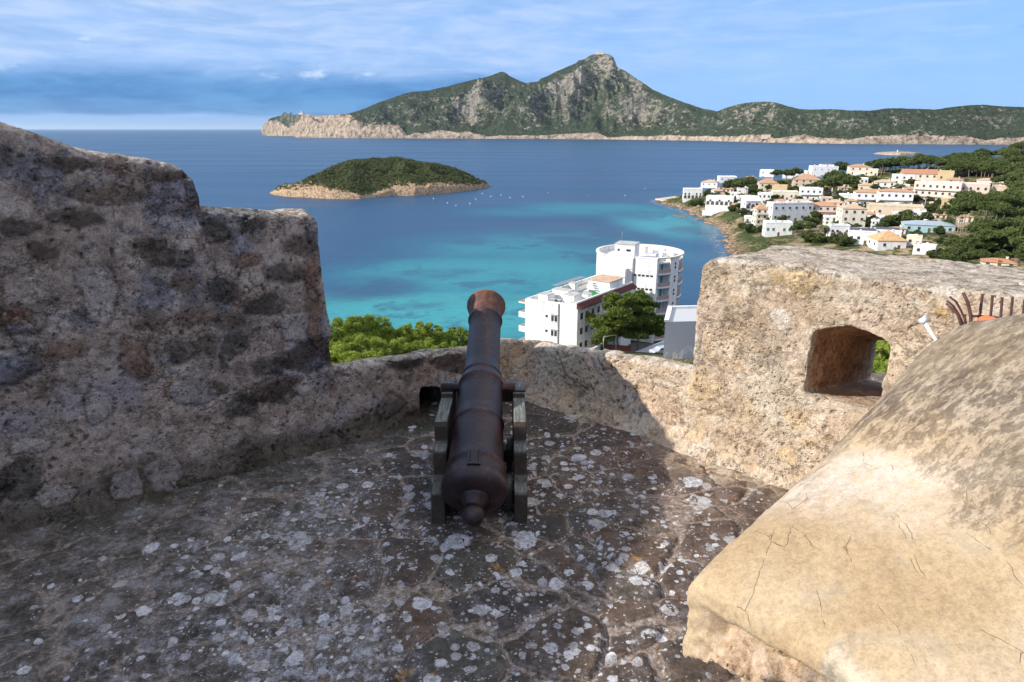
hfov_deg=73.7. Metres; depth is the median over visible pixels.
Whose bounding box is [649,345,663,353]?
parked car
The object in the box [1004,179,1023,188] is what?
pine tree
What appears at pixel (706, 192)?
leafy tree
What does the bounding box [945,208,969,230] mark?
pine tree
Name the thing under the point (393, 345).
pine bush
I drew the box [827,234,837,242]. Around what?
leafy tree
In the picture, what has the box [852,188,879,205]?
house
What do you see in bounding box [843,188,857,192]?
leafy tree
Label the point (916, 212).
house
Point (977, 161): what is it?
pine tree
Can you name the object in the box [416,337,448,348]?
pine bush
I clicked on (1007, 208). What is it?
pine tree
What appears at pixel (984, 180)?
house
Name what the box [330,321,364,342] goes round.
pine bush
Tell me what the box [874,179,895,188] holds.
house
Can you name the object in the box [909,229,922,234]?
leafy tree
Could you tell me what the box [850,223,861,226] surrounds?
leafy tree
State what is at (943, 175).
house
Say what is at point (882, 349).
pine bush
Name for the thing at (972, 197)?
pine tree
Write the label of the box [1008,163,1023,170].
pine tree
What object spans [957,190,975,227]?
pine tree
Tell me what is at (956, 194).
pine tree
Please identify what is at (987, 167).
pine tree
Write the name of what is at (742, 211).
leafy tree
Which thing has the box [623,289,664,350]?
umbrella pine
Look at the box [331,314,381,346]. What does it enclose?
pine bush
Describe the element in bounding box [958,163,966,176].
pine tree
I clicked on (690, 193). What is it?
house
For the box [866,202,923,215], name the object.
warehouse
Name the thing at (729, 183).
pine tree
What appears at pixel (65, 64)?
sky
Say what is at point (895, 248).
ground scrub
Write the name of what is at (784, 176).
house
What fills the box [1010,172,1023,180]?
pine tree
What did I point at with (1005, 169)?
pine tree
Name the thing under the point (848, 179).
pine tree
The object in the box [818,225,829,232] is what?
palm tree
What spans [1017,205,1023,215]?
pine tree
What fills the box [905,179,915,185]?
leafy tree
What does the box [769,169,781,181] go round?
pine tree
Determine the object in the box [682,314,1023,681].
coping block
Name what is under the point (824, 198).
house
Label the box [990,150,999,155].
pine tree
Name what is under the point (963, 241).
leafy tree
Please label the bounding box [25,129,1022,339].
sea
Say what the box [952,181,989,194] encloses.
apartment block
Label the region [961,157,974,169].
pine tree
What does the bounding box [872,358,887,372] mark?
pine bush
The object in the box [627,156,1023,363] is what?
ground
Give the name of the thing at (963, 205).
pine tree
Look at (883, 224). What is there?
leafy tree
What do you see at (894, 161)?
pine tree
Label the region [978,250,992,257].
leafy tree
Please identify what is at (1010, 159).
pine tree
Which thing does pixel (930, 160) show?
pine tree
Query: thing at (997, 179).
pine tree
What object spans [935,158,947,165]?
pine tree
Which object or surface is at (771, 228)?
house
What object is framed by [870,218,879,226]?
house
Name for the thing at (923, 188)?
apartment block
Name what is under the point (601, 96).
island
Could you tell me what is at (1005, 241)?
pine tree
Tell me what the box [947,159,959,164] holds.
pine tree
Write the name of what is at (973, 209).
pine tree
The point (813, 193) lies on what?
house
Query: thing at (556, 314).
seafront hotel
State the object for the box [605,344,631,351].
garden wall
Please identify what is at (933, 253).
leafy tree
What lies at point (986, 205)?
pine tree
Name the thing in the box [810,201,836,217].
house
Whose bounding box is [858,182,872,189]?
house
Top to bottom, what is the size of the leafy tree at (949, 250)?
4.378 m
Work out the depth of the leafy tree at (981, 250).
295.05 m
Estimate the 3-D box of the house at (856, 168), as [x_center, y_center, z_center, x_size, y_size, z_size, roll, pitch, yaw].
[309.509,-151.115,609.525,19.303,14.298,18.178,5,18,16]
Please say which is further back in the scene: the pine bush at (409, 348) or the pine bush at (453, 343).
the pine bush at (453, 343)
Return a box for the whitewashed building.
[663,305,696,358]
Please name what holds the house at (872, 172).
on the ground
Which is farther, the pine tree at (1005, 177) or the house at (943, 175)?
the house at (943, 175)
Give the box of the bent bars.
[946,292,972,325]
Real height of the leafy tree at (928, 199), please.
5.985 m
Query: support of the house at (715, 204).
on the ground
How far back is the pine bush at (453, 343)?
63.42 m
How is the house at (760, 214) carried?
on the ground
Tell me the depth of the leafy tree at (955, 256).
294.07 m
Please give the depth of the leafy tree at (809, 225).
390.98 m
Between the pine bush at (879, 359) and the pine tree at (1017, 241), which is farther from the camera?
the pine tree at (1017, 241)
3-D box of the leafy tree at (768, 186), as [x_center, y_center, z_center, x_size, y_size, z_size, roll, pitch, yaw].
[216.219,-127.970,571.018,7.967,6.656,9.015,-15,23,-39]
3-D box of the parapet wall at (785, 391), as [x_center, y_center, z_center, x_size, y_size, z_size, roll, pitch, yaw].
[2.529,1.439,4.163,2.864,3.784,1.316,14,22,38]
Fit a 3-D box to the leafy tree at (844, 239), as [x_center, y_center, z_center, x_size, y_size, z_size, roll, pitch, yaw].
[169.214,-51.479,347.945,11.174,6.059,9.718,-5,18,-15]
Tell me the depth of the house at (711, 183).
785.37 m
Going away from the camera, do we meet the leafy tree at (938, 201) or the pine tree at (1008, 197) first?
the pine tree at (1008, 197)
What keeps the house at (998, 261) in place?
on the ground
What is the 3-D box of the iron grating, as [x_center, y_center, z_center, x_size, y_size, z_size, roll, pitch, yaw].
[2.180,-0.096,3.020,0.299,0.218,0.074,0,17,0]
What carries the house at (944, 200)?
on the ground
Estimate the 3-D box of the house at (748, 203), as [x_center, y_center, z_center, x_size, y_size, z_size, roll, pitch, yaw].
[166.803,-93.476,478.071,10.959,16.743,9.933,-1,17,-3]
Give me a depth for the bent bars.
2.98 m
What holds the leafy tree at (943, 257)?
on the ground
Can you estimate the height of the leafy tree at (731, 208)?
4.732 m
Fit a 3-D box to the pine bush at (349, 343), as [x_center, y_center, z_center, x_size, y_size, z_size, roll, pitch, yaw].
[-12.252,1.444,52.662,5.041,4.145,4.654,0,17,0]
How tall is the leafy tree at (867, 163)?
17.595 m
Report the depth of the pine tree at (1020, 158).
524.76 m
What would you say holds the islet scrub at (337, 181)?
on the islet
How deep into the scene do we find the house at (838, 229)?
369.30 m
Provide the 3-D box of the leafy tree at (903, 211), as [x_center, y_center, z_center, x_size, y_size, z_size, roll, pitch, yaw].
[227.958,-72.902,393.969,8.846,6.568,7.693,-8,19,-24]
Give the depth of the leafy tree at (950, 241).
317.74 m
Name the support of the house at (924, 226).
on the ground
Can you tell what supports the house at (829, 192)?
on the ground
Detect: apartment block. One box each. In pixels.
[767,200,813,221]
[835,203,866,226]
[913,179,966,203]
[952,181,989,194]
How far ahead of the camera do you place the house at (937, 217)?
383.49 m
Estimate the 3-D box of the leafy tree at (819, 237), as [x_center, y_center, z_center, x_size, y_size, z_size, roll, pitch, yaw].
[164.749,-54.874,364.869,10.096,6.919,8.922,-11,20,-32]
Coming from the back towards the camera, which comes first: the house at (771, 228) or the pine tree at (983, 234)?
the house at (771, 228)
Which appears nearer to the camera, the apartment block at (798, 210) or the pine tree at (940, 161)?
the apartment block at (798, 210)
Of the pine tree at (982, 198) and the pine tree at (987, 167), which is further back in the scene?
the pine tree at (987, 167)
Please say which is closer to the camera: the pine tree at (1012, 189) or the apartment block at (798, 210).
the pine tree at (1012, 189)
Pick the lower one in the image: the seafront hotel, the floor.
the floor
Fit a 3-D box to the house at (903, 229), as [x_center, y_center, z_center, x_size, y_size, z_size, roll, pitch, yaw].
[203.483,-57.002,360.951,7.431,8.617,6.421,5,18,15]
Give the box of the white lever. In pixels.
[918,314,936,340]
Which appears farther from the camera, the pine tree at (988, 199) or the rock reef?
the rock reef
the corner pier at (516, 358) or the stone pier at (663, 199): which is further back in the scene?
the stone pier at (663, 199)
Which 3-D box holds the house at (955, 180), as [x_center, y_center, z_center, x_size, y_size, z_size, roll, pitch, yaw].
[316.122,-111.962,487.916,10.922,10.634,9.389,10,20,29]
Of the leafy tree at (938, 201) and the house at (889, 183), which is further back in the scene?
the house at (889, 183)
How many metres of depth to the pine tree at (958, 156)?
556.20 m
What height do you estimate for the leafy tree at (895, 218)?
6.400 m
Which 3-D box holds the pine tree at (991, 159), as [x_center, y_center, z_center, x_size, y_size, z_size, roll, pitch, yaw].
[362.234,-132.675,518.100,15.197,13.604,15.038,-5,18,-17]
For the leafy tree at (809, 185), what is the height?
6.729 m
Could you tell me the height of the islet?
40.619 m
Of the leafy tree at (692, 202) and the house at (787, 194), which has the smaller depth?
the house at (787, 194)
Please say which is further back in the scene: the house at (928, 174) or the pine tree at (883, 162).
the pine tree at (883, 162)
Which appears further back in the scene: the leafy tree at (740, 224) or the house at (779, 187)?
the house at (779, 187)
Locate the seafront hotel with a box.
[519,231,683,348]
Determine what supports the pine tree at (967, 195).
on the ground
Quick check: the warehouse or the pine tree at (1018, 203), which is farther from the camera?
the warehouse
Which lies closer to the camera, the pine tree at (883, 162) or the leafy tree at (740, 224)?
the leafy tree at (740, 224)
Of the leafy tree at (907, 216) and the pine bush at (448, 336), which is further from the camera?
the leafy tree at (907, 216)
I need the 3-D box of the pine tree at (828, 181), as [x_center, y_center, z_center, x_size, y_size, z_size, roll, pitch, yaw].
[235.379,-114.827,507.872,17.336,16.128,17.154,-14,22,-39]
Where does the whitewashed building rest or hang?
on the ground
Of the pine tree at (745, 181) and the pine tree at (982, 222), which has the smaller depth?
the pine tree at (982, 222)
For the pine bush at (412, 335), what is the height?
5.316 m
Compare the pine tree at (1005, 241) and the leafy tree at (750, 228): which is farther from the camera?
the leafy tree at (750, 228)
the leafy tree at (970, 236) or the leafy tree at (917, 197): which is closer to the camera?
the leafy tree at (970, 236)
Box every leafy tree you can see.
[688,200,697,204]
[695,199,704,205]
[703,190,710,196]
[728,206,735,211]
[735,207,747,215]
[737,222,746,227]
[743,223,758,232]
[764,184,771,189]
[777,214,787,219]
[789,221,805,238]
[797,229,817,242]
[802,183,814,186]
[802,216,812,220]
[805,222,816,228]
[809,210,821,217]
[810,217,819,223]
[811,232,829,242]
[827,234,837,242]
[833,194,843,198]
[833,234,856,245]
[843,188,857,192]
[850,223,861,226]
[864,161,872,166]
[864,217,870,223]
[868,176,880,183]
[870,184,879,188]
[877,222,887,226]
[881,215,900,225]
[883,217,892,222]
[897,211,918,223]
[898,209,912,214]
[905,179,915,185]
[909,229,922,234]
[913,194,920,202]
[915,211,934,220]
[923,196,934,203]
[924,203,938,211]
[925,249,937,257]
[931,225,945,236]
[933,237,945,243]
[934,199,941,205]
[935,254,948,259]
[941,204,950,210]
[941,247,959,255]
[942,237,958,246]
[943,234,959,241]
[946,252,962,261]
[948,243,967,250]
[958,238,970,246]
[960,252,974,259]
[961,234,974,238]
[971,251,977,258]
[974,245,992,252]
[976,249,991,257]
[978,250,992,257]
[993,249,1013,257]
[1000,246,1014,251]
[1012,247,1023,255]
[1015,253,1023,260]
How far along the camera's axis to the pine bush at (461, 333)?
75.74 m
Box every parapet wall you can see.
[0,122,339,536]
[331,346,466,446]
[525,341,700,454]
[681,245,1023,489]
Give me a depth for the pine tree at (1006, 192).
336.51 m
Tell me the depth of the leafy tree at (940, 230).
338.38 m
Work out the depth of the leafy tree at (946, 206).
406.45 m
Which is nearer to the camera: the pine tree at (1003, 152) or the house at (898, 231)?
the house at (898, 231)
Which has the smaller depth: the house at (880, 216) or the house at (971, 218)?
the house at (971, 218)
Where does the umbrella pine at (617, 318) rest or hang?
on the ground
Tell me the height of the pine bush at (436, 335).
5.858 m
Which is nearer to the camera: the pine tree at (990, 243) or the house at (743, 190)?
the pine tree at (990, 243)
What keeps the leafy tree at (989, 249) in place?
on the ground
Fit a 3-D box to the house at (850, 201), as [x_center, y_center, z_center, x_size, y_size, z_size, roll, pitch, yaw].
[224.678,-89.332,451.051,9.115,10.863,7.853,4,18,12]
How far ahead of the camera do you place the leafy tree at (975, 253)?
295.61 m
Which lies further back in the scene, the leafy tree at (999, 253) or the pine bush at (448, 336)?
the leafy tree at (999, 253)
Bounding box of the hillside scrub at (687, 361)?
[360,346,693,363]
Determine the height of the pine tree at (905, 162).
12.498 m
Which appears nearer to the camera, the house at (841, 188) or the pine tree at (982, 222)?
the pine tree at (982, 222)
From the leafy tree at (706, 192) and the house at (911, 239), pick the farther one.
the leafy tree at (706, 192)
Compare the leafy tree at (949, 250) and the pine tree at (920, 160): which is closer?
the leafy tree at (949, 250)
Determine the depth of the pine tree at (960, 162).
523.37 m
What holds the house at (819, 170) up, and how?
on the ground
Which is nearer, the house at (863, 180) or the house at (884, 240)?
the house at (884, 240)
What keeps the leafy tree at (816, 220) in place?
on the ground
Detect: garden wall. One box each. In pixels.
[590,337,620,350]
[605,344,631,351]
[636,340,663,352]
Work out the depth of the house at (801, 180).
584.44 m
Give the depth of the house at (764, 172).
964.99 m
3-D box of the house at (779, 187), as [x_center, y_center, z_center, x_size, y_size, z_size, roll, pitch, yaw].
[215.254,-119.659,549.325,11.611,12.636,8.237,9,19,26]
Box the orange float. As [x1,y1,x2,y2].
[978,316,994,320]
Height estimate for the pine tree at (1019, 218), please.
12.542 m
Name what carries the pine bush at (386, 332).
on the ground
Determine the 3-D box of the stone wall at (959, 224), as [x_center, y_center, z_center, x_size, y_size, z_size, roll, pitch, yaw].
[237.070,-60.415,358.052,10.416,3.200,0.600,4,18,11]
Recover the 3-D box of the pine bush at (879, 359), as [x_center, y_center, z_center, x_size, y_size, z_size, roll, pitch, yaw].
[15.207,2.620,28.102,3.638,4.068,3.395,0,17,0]
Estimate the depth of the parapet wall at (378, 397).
4.65 m
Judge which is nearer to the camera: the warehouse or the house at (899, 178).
the warehouse
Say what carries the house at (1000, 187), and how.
on the ground
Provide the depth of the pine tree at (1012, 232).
285.91 m
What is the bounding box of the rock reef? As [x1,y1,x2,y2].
[874,151,920,154]
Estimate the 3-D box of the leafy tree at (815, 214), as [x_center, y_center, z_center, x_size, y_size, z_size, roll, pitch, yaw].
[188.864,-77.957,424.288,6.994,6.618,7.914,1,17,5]
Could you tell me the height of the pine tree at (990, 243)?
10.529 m
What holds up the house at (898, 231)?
on the ground
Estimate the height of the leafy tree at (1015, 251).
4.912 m
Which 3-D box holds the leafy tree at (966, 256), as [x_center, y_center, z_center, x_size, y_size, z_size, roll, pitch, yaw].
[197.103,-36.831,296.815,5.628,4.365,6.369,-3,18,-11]
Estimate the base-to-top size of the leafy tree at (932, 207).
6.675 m
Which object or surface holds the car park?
on the ground
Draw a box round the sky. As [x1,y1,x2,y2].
[0,0,1023,128]
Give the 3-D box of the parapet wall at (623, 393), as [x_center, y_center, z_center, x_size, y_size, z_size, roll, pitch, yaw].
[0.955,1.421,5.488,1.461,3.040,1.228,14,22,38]
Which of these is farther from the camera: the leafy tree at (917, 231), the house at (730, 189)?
the house at (730, 189)
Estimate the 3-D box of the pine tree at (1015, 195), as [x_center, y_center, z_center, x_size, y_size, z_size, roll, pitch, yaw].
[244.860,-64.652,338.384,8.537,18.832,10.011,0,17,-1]
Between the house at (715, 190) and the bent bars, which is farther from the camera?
the house at (715, 190)
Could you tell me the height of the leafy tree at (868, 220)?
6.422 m
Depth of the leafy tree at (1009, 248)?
296.63 m
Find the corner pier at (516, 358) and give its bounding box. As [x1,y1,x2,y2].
[500,338,541,388]
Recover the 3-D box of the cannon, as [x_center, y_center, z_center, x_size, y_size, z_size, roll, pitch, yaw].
[-0.170,0.341,3.984,0.502,0.984,1.647,0,17,0]
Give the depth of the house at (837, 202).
446.22 m
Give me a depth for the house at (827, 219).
407.93 m
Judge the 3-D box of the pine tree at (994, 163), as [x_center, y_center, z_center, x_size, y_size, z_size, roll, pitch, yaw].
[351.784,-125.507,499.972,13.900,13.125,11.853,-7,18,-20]
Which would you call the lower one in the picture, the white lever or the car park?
the car park
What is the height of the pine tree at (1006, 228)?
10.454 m
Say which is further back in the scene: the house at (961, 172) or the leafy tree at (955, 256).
the house at (961, 172)
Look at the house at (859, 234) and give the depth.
345.34 m
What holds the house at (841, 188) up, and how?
on the ground
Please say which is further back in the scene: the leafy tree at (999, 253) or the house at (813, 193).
the house at (813, 193)
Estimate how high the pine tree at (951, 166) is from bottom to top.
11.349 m
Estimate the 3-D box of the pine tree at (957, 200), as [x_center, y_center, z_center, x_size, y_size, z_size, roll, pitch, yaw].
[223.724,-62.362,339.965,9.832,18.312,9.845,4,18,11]
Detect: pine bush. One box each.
[329,334,383,358]
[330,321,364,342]
[330,326,342,342]
[330,343,355,362]
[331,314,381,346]
[342,350,383,362]
[353,314,395,344]
[359,336,405,355]
[388,337,423,353]
[392,328,409,344]
[398,324,426,342]
[407,319,447,344]
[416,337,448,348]
[435,327,461,346]
[439,341,460,347]
[446,326,468,346]
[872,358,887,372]
[874,354,889,372]
[875,340,890,362]
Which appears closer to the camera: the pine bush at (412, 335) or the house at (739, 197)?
the pine bush at (412, 335)
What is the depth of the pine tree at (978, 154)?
563.53 m
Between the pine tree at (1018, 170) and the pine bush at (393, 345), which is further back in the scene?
the pine tree at (1018, 170)
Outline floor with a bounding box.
[0,373,885,681]
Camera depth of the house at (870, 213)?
408.21 m
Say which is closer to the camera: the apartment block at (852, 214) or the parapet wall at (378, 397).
the parapet wall at (378, 397)
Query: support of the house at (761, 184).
on the ground
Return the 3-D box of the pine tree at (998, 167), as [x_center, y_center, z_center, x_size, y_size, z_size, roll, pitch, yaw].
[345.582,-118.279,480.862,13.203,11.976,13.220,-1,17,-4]
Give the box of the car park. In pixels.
[627,343,662,353]
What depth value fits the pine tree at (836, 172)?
554.25 m
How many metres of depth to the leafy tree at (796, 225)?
378.53 m
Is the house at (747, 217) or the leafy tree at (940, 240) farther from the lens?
the house at (747, 217)
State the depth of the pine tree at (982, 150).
582.56 m
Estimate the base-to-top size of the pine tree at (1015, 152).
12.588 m
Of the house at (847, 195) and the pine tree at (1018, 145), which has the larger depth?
the pine tree at (1018, 145)
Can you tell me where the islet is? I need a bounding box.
[270,157,490,198]
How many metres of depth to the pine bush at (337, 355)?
48.18 m
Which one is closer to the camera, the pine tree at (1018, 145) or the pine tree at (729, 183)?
the pine tree at (729, 183)
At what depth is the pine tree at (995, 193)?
337.92 m
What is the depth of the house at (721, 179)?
854.01 m
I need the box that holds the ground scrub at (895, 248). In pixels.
[666,156,1014,257]
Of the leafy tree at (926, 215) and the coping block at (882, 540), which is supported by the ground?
the leafy tree at (926, 215)
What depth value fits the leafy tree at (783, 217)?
420.24 m
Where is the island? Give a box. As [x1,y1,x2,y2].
[261,54,1023,144]
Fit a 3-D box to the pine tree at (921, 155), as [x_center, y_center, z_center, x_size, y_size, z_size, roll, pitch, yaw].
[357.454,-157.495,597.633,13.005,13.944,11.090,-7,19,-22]
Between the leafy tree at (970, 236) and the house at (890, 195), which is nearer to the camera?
the leafy tree at (970, 236)
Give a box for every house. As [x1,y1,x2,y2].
[682,187,702,202]
[701,179,719,187]
[702,194,734,216]
[711,187,723,193]
[717,175,736,182]
[722,187,733,192]
[730,191,740,195]
[736,195,748,199]
[737,186,747,194]
[740,195,760,214]
[744,215,751,223]
[752,203,768,224]
[757,178,778,191]
[758,191,770,203]
[759,169,773,176]
[761,134,770,138]
[762,220,792,236]
[771,190,797,199]
[772,184,788,189]
[782,174,795,178]
[791,174,820,186]
[792,199,808,200]
[798,187,822,199]
[808,164,838,176]
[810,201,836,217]
[819,196,832,201]
[822,215,835,224]
[823,189,833,196]
[826,198,844,205]
[826,223,849,236]
[838,185,851,191]
[839,192,852,198]
[844,198,861,204]
[847,163,870,175]
[847,227,877,244]
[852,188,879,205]
[858,178,868,183]
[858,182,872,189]
[866,210,875,216]
[866,229,906,250]
[869,168,878,175]
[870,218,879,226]
[870,226,901,236]
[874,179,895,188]
[876,187,913,203]
[876,213,884,221]
[891,173,915,183]
[895,225,906,233]
[900,169,937,183]
[901,219,956,233]
[906,234,922,245]
[912,209,926,215]
[912,242,937,254]
[932,211,946,219]
[937,169,954,180]
[940,197,953,207]
[946,177,963,181]
[954,170,970,175]
[957,213,974,222]
[976,178,1004,186]
[980,257,1018,265]
[992,184,1007,191]
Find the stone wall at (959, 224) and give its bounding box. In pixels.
[954,222,969,226]
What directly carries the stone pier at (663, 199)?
in the sea
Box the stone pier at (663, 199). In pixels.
[655,196,675,200]
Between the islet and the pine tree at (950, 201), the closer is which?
the pine tree at (950, 201)
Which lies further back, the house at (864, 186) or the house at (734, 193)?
the house at (734, 193)
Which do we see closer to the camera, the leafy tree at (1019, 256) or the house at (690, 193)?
the leafy tree at (1019, 256)
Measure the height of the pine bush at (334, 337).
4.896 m
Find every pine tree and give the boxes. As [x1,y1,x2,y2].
[722,178,742,188]
[734,176,756,193]
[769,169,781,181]
[779,169,794,181]
[790,167,803,174]
[816,176,841,191]
[822,169,846,178]
[830,173,861,190]
[832,161,849,170]
[876,159,888,173]
[885,157,899,173]
[900,158,917,168]
[901,160,914,167]
[913,153,925,168]
[916,157,928,168]
[919,156,935,168]
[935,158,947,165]
[940,163,961,171]
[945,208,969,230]
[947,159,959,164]
[947,198,960,231]
[950,201,974,232]
[951,155,966,158]
[952,197,976,233]
[953,190,966,219]
[955,201,977,235]
[956,160,971,176]
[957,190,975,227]
[958,152,970,156]
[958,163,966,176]
[959,191,981,230]
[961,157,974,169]
[963,162,977,177]
[963,194,976,228]
[965,218,1000,231]
[966,236,1004,248]
[968,160,982,176]
[971,224,1003,233]
[973,228,1002,248]
[974,147,990,152]
[974,194,992,220]
[975,152,990,156]
[975,161,987,177]
[975,201,994,216]
[976,156,997,160]
[978,197,998,217]
[979,164,996,177]
[980,161,991,177]
[984,157,996,172]
[985,161,1001,176]
[985,192,1003,217]
[989,175,1006,183]
[989,216,1023,229]
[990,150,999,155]
[991,165,1007,174]
[991,230,1013,249]
[992,203,1018,215]
[995,226,1013,232]
[996,166,1011,173]
[997,149,1011,158]
[998,194,1018,214]
[1000,190,1019,200]
[1001,172,1017,180]
[1002,148,1023,156]
[1002,208,1023,217]
[1003,187,1021,191]
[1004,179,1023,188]
[1004,191,1020,199]
[1005,225,1023,239]
[1007,155,1019,162]
[1007,168,1022,174]
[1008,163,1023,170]
[1009,141,1023,148]
[1009,235,1023,248]
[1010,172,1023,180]
[1011,200,1023,206]
[1012,154,1023,161]
[1013,215,1023,221]
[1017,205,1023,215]
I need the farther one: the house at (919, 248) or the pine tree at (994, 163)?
the pine tree at (994, 163)
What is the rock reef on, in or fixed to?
in the sea
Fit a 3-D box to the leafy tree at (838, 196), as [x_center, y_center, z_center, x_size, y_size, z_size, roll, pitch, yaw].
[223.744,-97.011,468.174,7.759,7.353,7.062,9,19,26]
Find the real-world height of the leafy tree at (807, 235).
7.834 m
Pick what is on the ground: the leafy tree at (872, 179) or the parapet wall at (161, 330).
the leafy tree at (872, 179)
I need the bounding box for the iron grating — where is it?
[973,294,1023,320]
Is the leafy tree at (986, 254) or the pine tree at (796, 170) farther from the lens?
the pine tree at (796, 170)
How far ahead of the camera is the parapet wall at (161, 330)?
3.71 m
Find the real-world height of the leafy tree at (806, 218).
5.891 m
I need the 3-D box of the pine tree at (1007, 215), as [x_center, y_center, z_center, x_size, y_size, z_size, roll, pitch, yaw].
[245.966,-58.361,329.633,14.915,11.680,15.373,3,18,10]
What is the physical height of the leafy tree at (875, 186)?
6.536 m
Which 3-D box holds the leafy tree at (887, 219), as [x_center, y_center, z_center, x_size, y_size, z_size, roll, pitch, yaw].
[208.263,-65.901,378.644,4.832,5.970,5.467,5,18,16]
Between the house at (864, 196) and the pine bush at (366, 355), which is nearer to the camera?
the pine bush at (366, 355)
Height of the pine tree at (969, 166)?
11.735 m
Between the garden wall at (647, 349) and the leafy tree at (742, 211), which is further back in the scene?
the leafy tree at (742, 211)
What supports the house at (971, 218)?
on the ground
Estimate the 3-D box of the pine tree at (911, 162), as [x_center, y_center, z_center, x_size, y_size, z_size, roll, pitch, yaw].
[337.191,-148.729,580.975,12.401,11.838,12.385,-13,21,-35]
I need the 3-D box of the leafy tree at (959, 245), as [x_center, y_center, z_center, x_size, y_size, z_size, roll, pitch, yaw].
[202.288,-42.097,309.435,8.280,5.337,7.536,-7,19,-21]
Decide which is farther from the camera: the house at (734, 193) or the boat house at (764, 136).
the boat house at (764, 136)
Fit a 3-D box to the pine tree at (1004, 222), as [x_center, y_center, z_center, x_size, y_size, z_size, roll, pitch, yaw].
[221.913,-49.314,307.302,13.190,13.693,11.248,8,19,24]
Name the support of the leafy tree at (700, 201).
on the ground
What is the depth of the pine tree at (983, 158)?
537.40 m
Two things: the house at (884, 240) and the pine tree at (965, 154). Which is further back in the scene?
the pine tree at (965, 154)
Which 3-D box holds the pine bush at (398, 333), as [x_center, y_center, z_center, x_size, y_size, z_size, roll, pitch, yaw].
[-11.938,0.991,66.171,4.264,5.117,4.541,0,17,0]
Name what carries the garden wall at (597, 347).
on the ground
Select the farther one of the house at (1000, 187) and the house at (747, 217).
the house at (747, 217)
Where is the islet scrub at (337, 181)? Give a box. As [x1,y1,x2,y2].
[275,156,488,194]
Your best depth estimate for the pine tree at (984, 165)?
500.63 m
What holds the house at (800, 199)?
on the ground
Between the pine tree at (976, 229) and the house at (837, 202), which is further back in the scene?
the house at (837, 202)
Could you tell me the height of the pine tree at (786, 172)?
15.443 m
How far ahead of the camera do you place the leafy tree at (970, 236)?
318.94 m
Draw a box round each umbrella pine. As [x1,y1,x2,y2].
[585,291,642,350]
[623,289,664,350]
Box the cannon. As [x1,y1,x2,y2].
[431,289,527,526]
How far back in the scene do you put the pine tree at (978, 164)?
503.82 m
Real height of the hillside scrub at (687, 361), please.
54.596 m
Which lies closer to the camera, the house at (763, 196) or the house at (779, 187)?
the house at (763, 196)
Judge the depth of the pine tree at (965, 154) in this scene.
569.05 m
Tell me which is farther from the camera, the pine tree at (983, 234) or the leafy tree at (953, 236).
the leafy tree at (953, 236)
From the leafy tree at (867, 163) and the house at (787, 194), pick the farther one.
the leafy tree at (867, 163)

